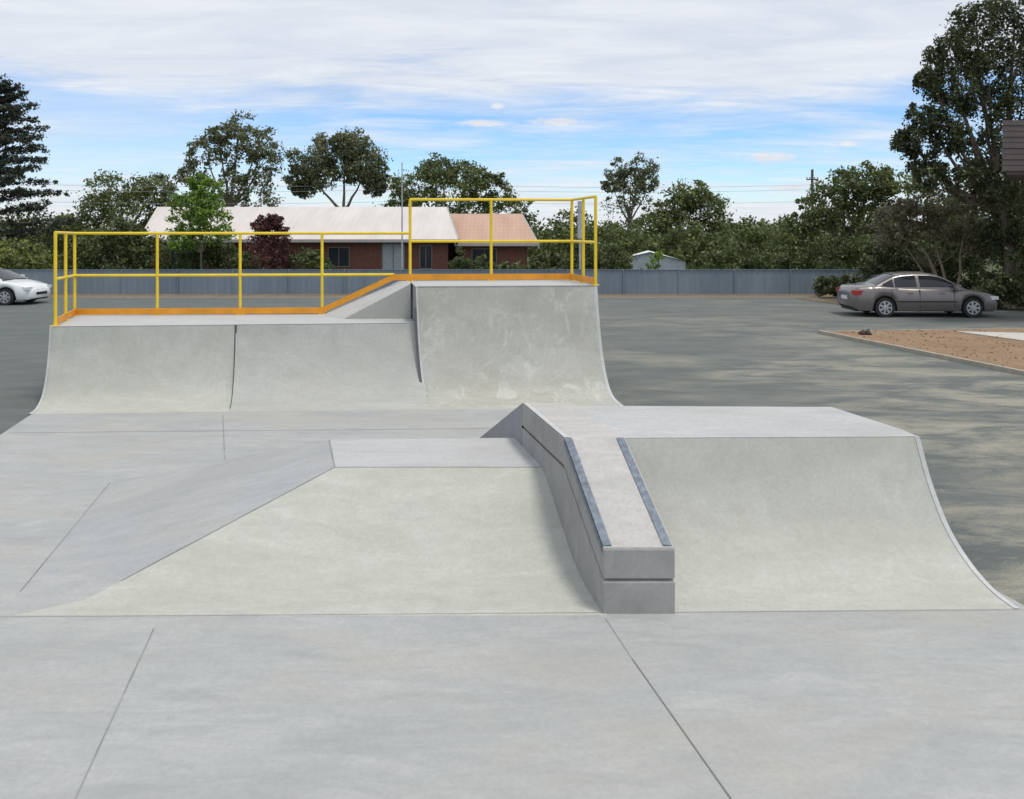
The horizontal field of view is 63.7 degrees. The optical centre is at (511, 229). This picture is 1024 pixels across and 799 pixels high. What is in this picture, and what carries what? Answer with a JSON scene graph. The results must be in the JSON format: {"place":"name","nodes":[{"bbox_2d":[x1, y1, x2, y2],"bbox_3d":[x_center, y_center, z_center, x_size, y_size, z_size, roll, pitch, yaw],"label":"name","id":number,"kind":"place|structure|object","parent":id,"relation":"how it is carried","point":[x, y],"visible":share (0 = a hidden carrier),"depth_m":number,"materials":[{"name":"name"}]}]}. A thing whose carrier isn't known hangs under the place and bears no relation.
{"place":"outdoors","nodes":[
{"label":"outdoors","id":0,"kind":"place"},
{"bbox_2d":[149,242,447,268],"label":"walls","id":1,"kind":"structure","parent":0,"point":[365,255],"depth_m":45.00,"materials":[{"name":"red brick"}]},
{"bbox_2d":[143,207,456,239],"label":"roof","id":2,"kind":"structure","parent":1,"relation":"on","point":[431,223],"depth_m":46.97,"materials":[{"name":"white metal"}]},
{"bbox_2d":[162,207,459,244],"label":"gutter and barge","id":3,"kind":"object","parent":2,"relation":"attached to","point":[343,240],"visible":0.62,"depth_m":44.38},
{"bbox_2d":[171,244,430,268],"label":"windows","id":4,"kind":"structure","parent":1,"relation":"attached to","point":[387,256],"depth_m":44.97,"materials":[{"name":"grey glass"}]},
{"bbox_2d":[170,243,431,268],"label":"window frames","id":5,"kind":"structure","parent":1,"relation":"attached to","point":[382,255],"depth_m":44.95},
{"bbox_2d":[448,243,526,268],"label":"walls","id":6,"kind":"structure","parent":0,"point":[511,255],"depth_m":46.00,"materials":[{"name":"red brick"}]},
{"bbox_2d":[471,248,496,267],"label":"window frames","id":7,"kind":"structure","parent":6,"relation":"attached to","point":[484,253],"depth_m":45.95,"materials":[{"name":"white metal"}]},
{"bbox_2d":[473,249,495,266],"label":"windows","id":8,"kind":"structure","parent":6,"relation":"attached to","point":[478,252],"depth_m":45.97,"materials":[{"name":"black glass"}]},
{"bbox_2d":[450,214,535,239],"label":"roof","id":9,"kind":"structure","parent":6,"relation":"on","point":[505,227],"depth_m":47.59,"materials":[{"name":"metal"}]},
{"bbox_2d":[454,214,539,248],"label":"gutter and barge","id":10,"kind":"object","parent":9,"relation":"attached to","point":[536,245],"visible":0.89,"depth_m":45.38},
{"bbox_2d":[2,230,1004,291],"bbox_3d":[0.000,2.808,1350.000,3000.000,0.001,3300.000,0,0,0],"label":"ground","id":11,"kind":"structure","parent":0,"point":[990,267],"depth_m":66.17,"materials":[{"name":"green plant"}]},
{"bbox_2d":[0,234,69,268],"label":"hedge shrub","id":12,"kind":"object","parent":11,"relation":"on","point":[8,255],"visible":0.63,"depth_m":39.53,"materials":[{"name":"green plant"}]},
{"bbox_2d":[0,73,83,247],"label":"pine tree","id":13,"kind":"object","parent":11,"relation":"on","point":[12,114],"visible":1,"depth_m":45.29,"materials":[{"name":"green plant"}]},
{"bbox_2d":[0,202,100,256],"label":"hedge shrub","id":14,"kind":"object","parent":11,"relation":"on","point":[60,241],"visible":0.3,"depth_m":49.73,"materials":[{"name":"green plant"}]},
{"bbox_2d":[57,215,166,268],"bbox_3d":[-19.417,1.050,39.979,5.454,3.560,2.626,0,0,0],"label":"garden shrub","id":15,"kind":"object","parent":11,"relation":"on","point":[134,252],"visible":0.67,"depth_m":39.59,"materials":[{"name":"green plant"}]},
{"bbox_2d":[64,169,179,264],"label":"leafy tree","id":16,"kind":"object","parent":11,"relation":"on","point":[101,198],"visible":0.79,"depth_m":64.93,"materials":[{"name":"green plant"}]},
{"bbox_2d":[164,172,236,268],"bbox_3d":[-14.771,0.017,39.094,3.186,5.569,2.073,0,0,0],"label":"young tree","id":17,"kind":"object","parent":11,"relation":"on","point":[199,212],"visible":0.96,"depth_m":38.80,"materials":[{"name":"green plant"}]},
{"bbox_2d":[149,240,263,268],"bbox_3d":[-14.762,1.631,39.951,5.358,2.421,2.248,0,0,0],"label":"garden shrub","id":18,"kind":"object","parent":11,"relation":"on","point":[216,256],"visible":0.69,"depth_m":39.68,"materials":[{"name":"green plant"}]},
{"bbox_2d":[172,109,286,206],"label":"eucalyptus tree","id":19,"kind":"object","parent":11,"relation":"on","point":[229,130],"visible":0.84,"depth_m":65.59,"materials":[{"name":"green plant"}]},
{"bbox_2d":[244,213,295,268],"bbox_3d":[-11.405,1.006,38.944,2.586,3.608,1.874,0,0,0],"label":"plum tree","id":20,"kind":"object","parent":11,"relation":"on","point":[269,223],"visible":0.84,"depth_m":38.78,"materials":[{"name":"purple plant"}]},
{"bbox_2d":[284,246,335,268],"bbox_3d":[-9.621,1.802,39.028,2.689,2.034,1.555,0,0,0],"label":"garden shrub","id":21,"kind":"object","parent":11,"relation":"on","point":[313,257],"visible":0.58,"depth_m":38.76,"materials":[{"name":"green plant"}]},
{"bbox_2d":[280,126,392,206],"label":"eucalyptus tree","id":22,"kind":"object","parent":11,"relation":"on","point":[350,151],"visible":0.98,"depth_m":65.28,"materials":[{"name":"green plant"}]},
{"bbox_2d":[401,162,402,268],"bbox_3d":[-5.200,-0.190,39.000,0.148,5.980,0.148,0,0,-23],"label":"metal pole","id":23,"kind":"object","parent":11,"relation":"on","point":[402,219],"visible":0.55,"depth_m":38.98,"materials":[{"name":"metal"}]},
{"bbox_2d":[372,152,534,220],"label":"leafy tree","id":24,"kind":"object","parent":11,"relation":"on","point":[431,172],"visible":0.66,"depth_m":65.14,"materials":[{"name":"green plant"}]},
{"bbox_2d":[0,201,1023,262],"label":"distant tree line","id":25,"kind":"object","parent":11,"relation":"on","point":[534,229],"visible":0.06,"depth_m":69.88,"materials":[{"name":"green plant"}]},
{"bbox_2d":[448,246,600,268],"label":"garden shrub","id":26,"kind":"object","parent":11,"relation":"on","point":[460,263],"visible":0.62,"depth_m":40.65,"materials":[{"name":"green plant"}]},
{"bbox_2d":[578,201,581,268],"bbox_3d":[3.010,0.775,36.290,0.220,4.050,0.320,0,0,0],"label":"metal pole","id":27,"kind":"object","parent":11,"relation":"on","point":[579,220],"visible":0.65,"depth_m":36.15,"materials":[{"name":"grey metal"}]},
{"bbox_2d":[599,151,659,264],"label":"eucalyptus tree","id":28,"kind":"object","parent":11,"relation":"on","point":[620,183],"visible":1,"depth_m":65.70,"materials":[{"name":"green plant"}]},
{"bbox_2d":[644,250,664,268],"bbox_3d":[6.689,1.879,38.443,0.943,1.854,0.774,0,0,-24],"label":"garden shrub","id":29,"kind":"object","parent":11,"relation":"on","point":[657,256],"visible":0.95,"depth_m":38.41,"materials":[{"name":"green plant"}]},
{"bbox_2d":[634,178,736,260],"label":"leafy tree","id":30,"kind":"object","parent":11,"relation":"on","point":[690,200],"visible":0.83,"depth_m":61.22,"materials":[{"name":"green plant"}]},
{"bbox_2d":[527,204,884,268],"bbox_3d":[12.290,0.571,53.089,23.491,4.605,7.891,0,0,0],"label":"hedge","id":31,"kind":"object","parent":11,"relation":"on","point":[632,242],"visible":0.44,"depth_m":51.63,"materials":[{"name":"green plant"}]},
{"bbox_2d":[806,169,817,226],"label":"utility pole","id":32,"kind":"object","parent":11,"relation":"on","point":[812,179],"visible":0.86,"depth_m":69.92,"materials":[{"name":"grey wood"}]},
{"bbox_2d":[21,184,810,203],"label":"power lines","id":33,"kind":"object","parent":32,"relation":"attached to","point":[348,190],"visible":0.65,"depth_m":64.66,"materials":[{"name":"grey metal"}]},
{"bbox_2d":[763,160,934,265],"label":"leafy tree","id":34,"kind":"object","parent":11,"relation":"on","point":[862,191],"visible":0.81,"depth_m":43.49,"materials":[{"name":"green plant"}]},
{"bbox_2d":[890,158,1023,285],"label":"leafy tree","id":35,"kind":"object","parent":11,"relation":"on","point":[948,247],"visible":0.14,"depth_m":36.46,"materials":[{"name":"green plant"}]},
{"bbox_2d":[0,398,1023,798],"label":"concrete slab","id":36,"kind":"structure","parent":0,"point":[882,704],"depth_m":4.97,"materials":[{"name":"grey concrete"}]},
{"bbox_2d":[29,281,432,413],"bbox_3d":[-4.620,1.890,13.954,6.652,1.860,2.775,0,0,-3],"label":"quarter pipe","id":37,"kind":"object","parent":36,"relation":"on","point":[359,354],"visible":0.99,"depth_m":13.38,"materials":[{"name":"concrete"}]},
{"bbox_2d":[50,195,598,325],"bbox_3d":[-3.258,0.487,14.494,9.473,2.166,1.726,0,0,-3],"label":"guard rail","id":38,"kind":"object","parent":37,"relation":"on","point":[321,310],"visible":1,"depth_m":15.19,"materials":[{"name":"yellow metal"}]},
{"bbox_2d":[5,438,607,615],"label":"skate ramp","id":39,"kind":"structure","parent":36,"relation":"on","point":[447,527],"depth_m":6.87,"materials":[{"name":"concrete"}]},
{"bbox_2d":[0,422,1023,798],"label":"slab joints","id":40,"kind":"object","parent":36,"relation":"on","point":[298,614],"visible":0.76,"depth_m":5.70,"materials":[{"name":"grey concrete"}]},
{"bbox_2d":[411,280,622,409],"bbox_3d":[-0.075,1.888,14.203,3.487,1.864,2.888,0,0,-5],"label":"quarter pipe","id":41,"kind":"object","parent":36,"relation":"on","point":[499,344],"visible":0.88,"depth_m":13.78,"materials":[{"name":"concrete"}]},
{"bbox_2d":[480,403,674,613],"bbox_3d":[0.349,2.286,8.440,0.511,1.068,5.169,0,0,-13],"label":"grind ledge","id":42,"kind":"object","parent":36,"relation":"on","point":[621,547],"visible":0.95,"depth_m":6.45,"materials":[{"name":"concrete"}]},
{"bbox_2d":[522,406,1018,611],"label":"skate ramp","id":43,"kind":"structure","parent":36,"relation":"on","point":[791,508],"depth_m":6.79,"materials":[{"name":"concrete"}]},
{"bbox_2d":[0,298,1023,604],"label":"asphalt car park","id":44,"kind":"structure","parent":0,"point":[964,422],"depth_m":15.81,"materials":[{"name":"grey asphalt"}]},
{"bbox_2d":[0,268,51,305],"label":"parked car","id":45,"kind":"object","parent":44,"relation":"on","point":[14,286],"visible":1,"depth_m":30.62,"materials":[{"name":"white paint"}]},
{"bbox_2d":[48,297,836,297],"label":"kerb","id":46,"kind":"structure","parent":44,"relation":"on","point":[360,297],"depth_m":33.48,"materials":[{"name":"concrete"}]},
{"bbox_2d":[797,298,1023,308],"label":"dirt patch","id":47,"kind":"object","parent":44,"relation":"on","point":[831,300],"visible":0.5,"depth_m":32.15,"materials":[{"name":"brown soil"}]},
{"bbox_2d":[812,202,1023,308],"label":"undergrowth","id":48,"kind":"object","parent":47,"relation":"on","point":[1000,284],"visible":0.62,"depth_m":31.68,"materials":[{"name":"green plant"}]},
{"bbox_2d":[867,189,987,273],"bbox_3d":[15.820,0.597,31.398,4.588,4.466,1.844,0,0,0],"label":"wattle shrub","id":49,"kind":"object","parent":47,"relation":"on","point":[904,210],"visible":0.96,"depth_m":31.23,"materials":[{"name":"green plant"}]},
{"bbox_2d":[904,225,963,283],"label":"tree trunks","id":50,"kind":"object","parent":47,"relation":"on","point":[941,264],"visible":0.56,"depth_m":31.26,"materials":[{"name":"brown plant"}]},
{"bbox_2d":[889,0,1023,304],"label":"eucalyptus tree","id":51,"kind":"object","parent":47,"relation":"on","point":[991,192],"visible":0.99,"depth_m":29.76,"materials":[{"name":"green plant"}]},
{"bbox_2d":[836,271,998,317],"bbox_3d":[13.219,2.078,27.000,4.627,1.416,1.960,0,0,2],"label":"parked car","id":52,"kind":"object","parent":44,"relation":"on","point":[886,294],"visible":1,"depth_m":26.20,"materials":[{"name":"grey metal"}]},
{"bbox_2d":[817,328,1023,375],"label":"garden bed","id":53,"kind":"object","parent":44,"relation":"on","point":[999,354],"visible":0.99,"depth_m":19.71,"materials":[{"name":"soil"}]},
{"bbox_2d":[858,329,871,334],"bbox_3d":[9.262,2.710,21.596,0.368,0.219,0.298,0,0,0],"label":"rock","id":54,"kind":"object","parent":53,"relation":"on","point":[864,332],"visible":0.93,"depth_m":21.53,"materials":[{"name":"grey stone"}]},
{"bbox_2d":[1002,120,1023,179],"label":"timber shelter","id":55,"kind":"object","parent":44,"relation":"on","point":[1013,150],"visible":1,"depth_m":23.91,"materials":[{"name":"grey wood"}]},
{"bbox_2d":[0,0,1023,229],"label":"sky","id":56,"kind":"structure","parent":0,"point":[756,95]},
{"bbox_2d":[49,293,1003,296],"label":"dirt verge","id":57,"kind":"structure","parent":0,"point":[363,295],"depth_m":34.73,"materials":[{"name":"brown soil"}]},
{"bbox_2d":[8,269,874,293],"bbox_3d":[-15.762,2.250,35.505,64.525,1.100,0.090,0,0,0],"label":"metal fence","id":58,"kind":"object","parent":57,"relation":"on","point":[705,281],"visible":0.69,"depth_m":35.50,"materials":[{"name":"metal"}]},
{"bbox_2d":[632,250,685,268],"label":"garden shed","id":59,"kind":"structure","parent":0,"point":[666,262],"depth_m":41.98,"materials":[{"name":"white paint"}]},
{"bbox_2d":[956,331,1023,340],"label":"footpath","id":60,"kind":"structure","parent":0,"point":[1013,336],"depth_m":21.40,"materials":[{"name":"concrete"}]}
]}

